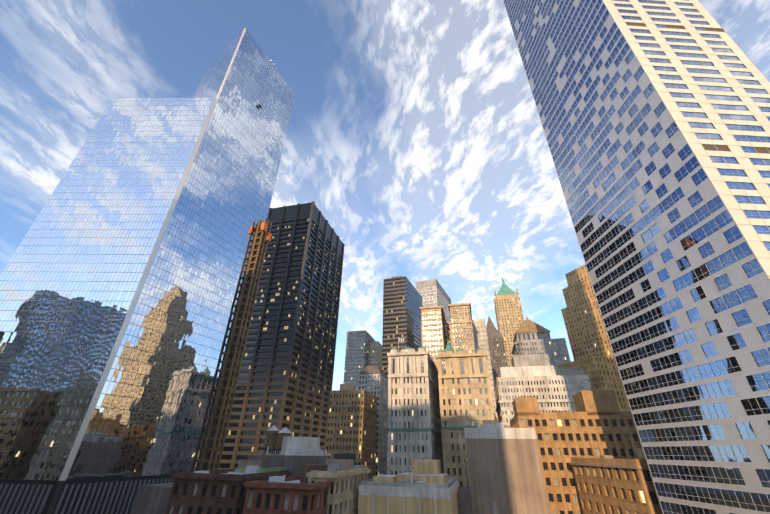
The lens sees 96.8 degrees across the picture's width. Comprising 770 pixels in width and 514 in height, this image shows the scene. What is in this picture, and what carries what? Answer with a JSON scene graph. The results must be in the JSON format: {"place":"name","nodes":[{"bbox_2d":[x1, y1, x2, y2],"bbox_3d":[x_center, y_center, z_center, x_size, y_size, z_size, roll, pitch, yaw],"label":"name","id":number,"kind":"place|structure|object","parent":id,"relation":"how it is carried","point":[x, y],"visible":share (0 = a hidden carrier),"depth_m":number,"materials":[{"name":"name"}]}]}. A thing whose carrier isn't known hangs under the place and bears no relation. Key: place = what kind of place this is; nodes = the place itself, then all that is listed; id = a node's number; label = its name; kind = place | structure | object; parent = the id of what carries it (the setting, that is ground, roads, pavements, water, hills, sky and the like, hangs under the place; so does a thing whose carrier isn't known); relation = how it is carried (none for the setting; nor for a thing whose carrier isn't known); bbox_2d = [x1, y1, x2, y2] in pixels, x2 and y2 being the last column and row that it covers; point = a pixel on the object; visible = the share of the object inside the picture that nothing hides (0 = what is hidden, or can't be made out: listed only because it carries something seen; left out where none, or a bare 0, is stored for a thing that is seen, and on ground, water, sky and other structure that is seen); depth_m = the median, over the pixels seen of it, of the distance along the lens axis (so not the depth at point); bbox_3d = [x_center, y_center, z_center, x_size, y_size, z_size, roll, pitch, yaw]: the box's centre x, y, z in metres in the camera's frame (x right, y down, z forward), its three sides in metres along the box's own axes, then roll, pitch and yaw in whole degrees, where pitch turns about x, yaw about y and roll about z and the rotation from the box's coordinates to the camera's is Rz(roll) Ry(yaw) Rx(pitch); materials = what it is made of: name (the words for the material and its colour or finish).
{"place":"outdoors","nodes":[
{"label":"outdoors","id":0,"kind":"place"},
{"bbox_2d":[165,460,290,513],"bbox_3d":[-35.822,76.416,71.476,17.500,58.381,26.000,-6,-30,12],"label":"brick block","id":1,"kind":"structure","parent":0,"point":[222,491],"depth_m":72.80,"materials":[{"name":"brick"}]},
{"bbox_2d":[214,201,344,469],"bbox_3d":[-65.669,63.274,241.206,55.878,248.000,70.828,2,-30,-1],"label":"skyscraper","id":2,"kind":"structure","parent":0,"point":[285,379],"depth_m":225.65,"materials":[{"name":"metal"}]},
{"bbox_2d":[248,437,329,475],"bbox_3d":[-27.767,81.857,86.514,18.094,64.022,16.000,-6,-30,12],"label":"building","id":3,"kind":"structure","parent":0,"point":[295,455],"depth_m":93.34,"materials":[{"name":"concrete"}]},
{"bbox_2d":[265,425,278,454],"bbox_3d":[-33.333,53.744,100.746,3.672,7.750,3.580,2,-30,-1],"label":"water tank","id":4,"kind":"object","parent":3,"relation":"on","point":[271,436],"visible":0.9,"depth_m":99.87,"materials":[{"name":"brown wood"}]},
{"bbox_2d":[275,427,291,454],"bbox_3d":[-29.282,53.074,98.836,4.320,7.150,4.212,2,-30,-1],"label":"water tank","id":5,"kind":"object","parent":3,"relation":"on","point":[284,432],"visible":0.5,"depth_m":97.88,"materials":[{"name":"brown wood"}]},
{"bbox_2d":[131,453,471,513],"bbox_3d":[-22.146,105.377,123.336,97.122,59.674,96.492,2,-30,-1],"label":"blocks","id":6,"kind":"structure","parent":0,"point":[151,498],"depth_m":93.25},
{"bbox_2d":[325,384,377,478],"bbox_3d":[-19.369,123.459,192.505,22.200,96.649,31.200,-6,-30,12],"label":"beige block","id":7,"kind":"structure","parent":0,"point":[352,421],"depth_m":194.93,"materials":[{"name":"stone"}]},
{"bbox_2d":[358,366,387,475],"bbox_3d":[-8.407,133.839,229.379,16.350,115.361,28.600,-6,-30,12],"label":"building","id":8,"kind":"structure","parent":0,"point":[373,380],"depth_m":238.07,"materials":[{"name":"grey concrete"}]},
{"bbox_2d":[0,0,769,389],"label":"sky","id":9,"kind":"structure","parent":0,"point":[415,130],"materials":[{"name":"blue"}]},
{"bbox_2d":[387,346,443,474],"bbox_3d":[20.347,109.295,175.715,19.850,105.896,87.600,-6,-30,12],"label":"building","id":10,"kind":"structure","parent":0,"point":[414,425],"depth_m":153.94,"materials":[{"name":"beige stone"}]},
{"bbox_2d":[398,337,404,350],"bbox_3d":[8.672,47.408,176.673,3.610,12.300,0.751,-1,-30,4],"label":"flagpole","id":11,"kind":"object","parent":10,"relation":"on","point":[401,339],"visible":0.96,"depth_m":178.76,"materials":[{"name":"metal"}]},
{"bbox_2d":[416,279,450,321],"bbox_3d":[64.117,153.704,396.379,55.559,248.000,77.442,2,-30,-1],"label":"skyscraper","id":12,"kind":"structure","parent":0,"point":[432,292],"depth_m":424.38,"materials":[{"name":"metal"}]},
{"bbox_2d":[436,340,493,486],"bbox_3d":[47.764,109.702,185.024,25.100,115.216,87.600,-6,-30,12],"label":"building","id":13,"kind":"structure","parent":0,"point":[465,396],"depth_m":161.31,"materials":[{"name":"stone"}]},
{"bbox_2d":[486,317,507,387],"bbox_3d":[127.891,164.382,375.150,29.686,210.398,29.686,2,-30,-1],"label":"spire tower","id":14,"kind":"structure","parent":0,"point":[498,358],"depth_m":393.43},
{"bbox_2d":[464,420,549,513],"bbox_3d":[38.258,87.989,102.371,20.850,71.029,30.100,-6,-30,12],"label":"blank wall block","id":15,"kind":"structure","parent":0,"point":[505,470],"depth_m":100.06,"materials":[{"name":"concrete"}]},
{"bbox_2d":[494,354,591,425],"bbox_3d":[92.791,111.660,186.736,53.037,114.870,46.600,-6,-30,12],"label":"building","id":16,"kind":"structure","parent":0,"point":[545,382],"depth_m":187.17,"materials":[{"name":"beige concrete"}]},
{"bbox_2d":[510,390,641,513],"bbox_3d":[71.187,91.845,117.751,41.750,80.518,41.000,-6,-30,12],"label":"tan block","id":17,"kind":"structure","parent":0,"point":[597,423],"depth_m":113.81,"materials":[{"name":"brown"}]},
{"bbox_2d":[557,264,630,410],"bbox_3d":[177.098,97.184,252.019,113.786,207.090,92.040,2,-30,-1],"label":"skyscraper","id":18,"kind":"structure","parent":0,"point":[592,351],"depth_m":275.39,"materials":[{"name":"brown concrete"}]},
{"bbox_2d":[569,448,662,513],"bbox_3d":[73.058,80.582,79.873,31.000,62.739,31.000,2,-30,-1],"label":"brick building","id":19,"kind":"structure","parent":0,"point":[608,484],"depth_m":87.52,"materials":[{"name":"brick"}]},
{"label":"ground","id":20,"kind":"structure","parent":0,"visible":0},
{"bbox_2d":[0,28,294,513],"bbox_3d":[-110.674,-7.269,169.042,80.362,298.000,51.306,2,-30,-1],"label":"glass skyscraper","id":21,"kind":"structure","parent":20,"relation":"on","point":[123,276],"depth_m":139.16,"materials":[{"name":"blue glass"}]},
{"bbox_2d":[199,218,271,470],"bbox_3d":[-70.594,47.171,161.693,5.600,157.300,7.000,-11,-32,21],"label":"hoist tower","id":22,"kind":"structure","parent":21,"relation":"attached to","point":[218,428],"depth_m":161.28,"materials":[{"name":"orange"}]},
{"bbox_2d":[236,466,286,473],"bbox_3d":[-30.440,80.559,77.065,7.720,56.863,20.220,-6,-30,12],"label":"green block wall","id":23,"kind":"structure","parent":20,"relation":"on","point":[243,469],"depth_m":83.33,"materials":[{"name":"paint"}]},
{"bbox_2d":[243,464,331,513],"bbox_3d":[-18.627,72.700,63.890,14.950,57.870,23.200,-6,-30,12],"label":"brick block","id":24,"kind":"structure","parent":20,"relation":"on","point":[297,494],"depth_m":66.89,"materials":[{"name":"brick"}]},
{"bbox_2d":[306,459,370,513],"bbox_3d":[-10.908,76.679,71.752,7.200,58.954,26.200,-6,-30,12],"label":"stone block","id":25,"kind":"structure","parent":20,"relation":"on","point":[345,477],"depth_m":78.25,"materials":[{"name":"stone"}]},
{"bbox_2d":[343,330,374,389],"bbox_3d":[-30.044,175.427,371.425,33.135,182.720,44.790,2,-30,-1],"label":"office tower","id":26,"kind":"structure","parent":20,"relation":"on","point":[356,354],"depth_m":386.37,"materials":[{"name":"grey glass"}]},
{"bbox_2d":[367,341,381,367],"bbox_3d":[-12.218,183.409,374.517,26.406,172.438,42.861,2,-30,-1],"label":"skyscraper","id":27,"kind":"structure","parent":20,"relation":"on","point":[374,353],"depth_m":394.41,"materials":[{"name":"stone"}]},
{"bbox_2d":[382,268,422,376],"bbox_3d":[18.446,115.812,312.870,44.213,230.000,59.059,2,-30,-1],"label":"office tower","id":28,"kind":"structure","parent":20,"relation":"on","point":[402,300],"depth_m":323.09,"materials":[{"name":"black glass"}]},
{"bbox_2d":[358,459,458,513],"bbox_3d":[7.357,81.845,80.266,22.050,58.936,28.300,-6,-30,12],"label":"roof block","id":29,"kind":"structure","parent":20,"relation":"on","point":[425,487],"depth_m":80.30,"materials":[{"name":"beige paint"}]},
{"bbox_2d":[419,306,445,368],"bbox_3d":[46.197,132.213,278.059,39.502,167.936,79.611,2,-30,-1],"label":"building","id":30,"kind":"structure","parent":20,"relation":"on","point":[433,332],"depth_m":278.14,"materials":[{"name":"beige concrete"}]},
{"bbox_2d":[444,322,451,346],"bbox_3d":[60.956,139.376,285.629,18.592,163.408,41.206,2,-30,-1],"label":"building","id":31,"kind":"structure","parent":20,"relation":"on","point":[448,336],"depth_m":303.79,"materials":[{"name":"stone"}]},
{"bbox_2d":[448,303,474,352],"bbox_3d":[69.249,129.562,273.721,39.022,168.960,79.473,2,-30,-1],"label":"building","id":32,"kind":"structure","parent":20,"relation":"on","point":[461,324],"depth_m":273.73,"materials":[{"name":"beige concrete"}]},
{"bbox_2d":[472,319,498,422],"bbox_3d":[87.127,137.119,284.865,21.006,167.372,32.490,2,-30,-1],"label":"pale slab","id":33,"kind":"structure","parent":20,"relation":"on","point":[480,334],"depth_m":302.16,"materials":[{"name":"beige concrete"}]},
{"bbox_2d":[494,277,523,366],"bbox_3d":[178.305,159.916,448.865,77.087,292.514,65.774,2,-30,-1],"label":"skyscraper","id":34,"kind":"structure","parent":20,"relation":"on","point":[509,313],"depth_m":469.96,"materials":[{"name":"beige stone"}]},
{"bbox_2d":[511,316,550,354],"bbox_3d":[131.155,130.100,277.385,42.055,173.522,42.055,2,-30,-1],"label":"building","id":35,"kind":"structure","parent":20,"relation":"on","point":[528,329],"depth_m":300.06,"materials":[{"name":"brown stone"}]},
{"bbox_2d":[516,338,570,368],"bbox_3d":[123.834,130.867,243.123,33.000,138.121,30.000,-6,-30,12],"label":"building","id":36,"kind":"structure","parent":20,"relation":"on","point":[556,350],"depth_m":260.79,"materials":[{"name":"grey concrete"}]},
{"bbox_2d":[503,0,769,513],"bbox_3d":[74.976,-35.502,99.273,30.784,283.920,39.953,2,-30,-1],"label":"glass tower","id":37,"kind":"structure","parent":20,"relation":"on","point":[654,115],"depth_m":75.06,"materials":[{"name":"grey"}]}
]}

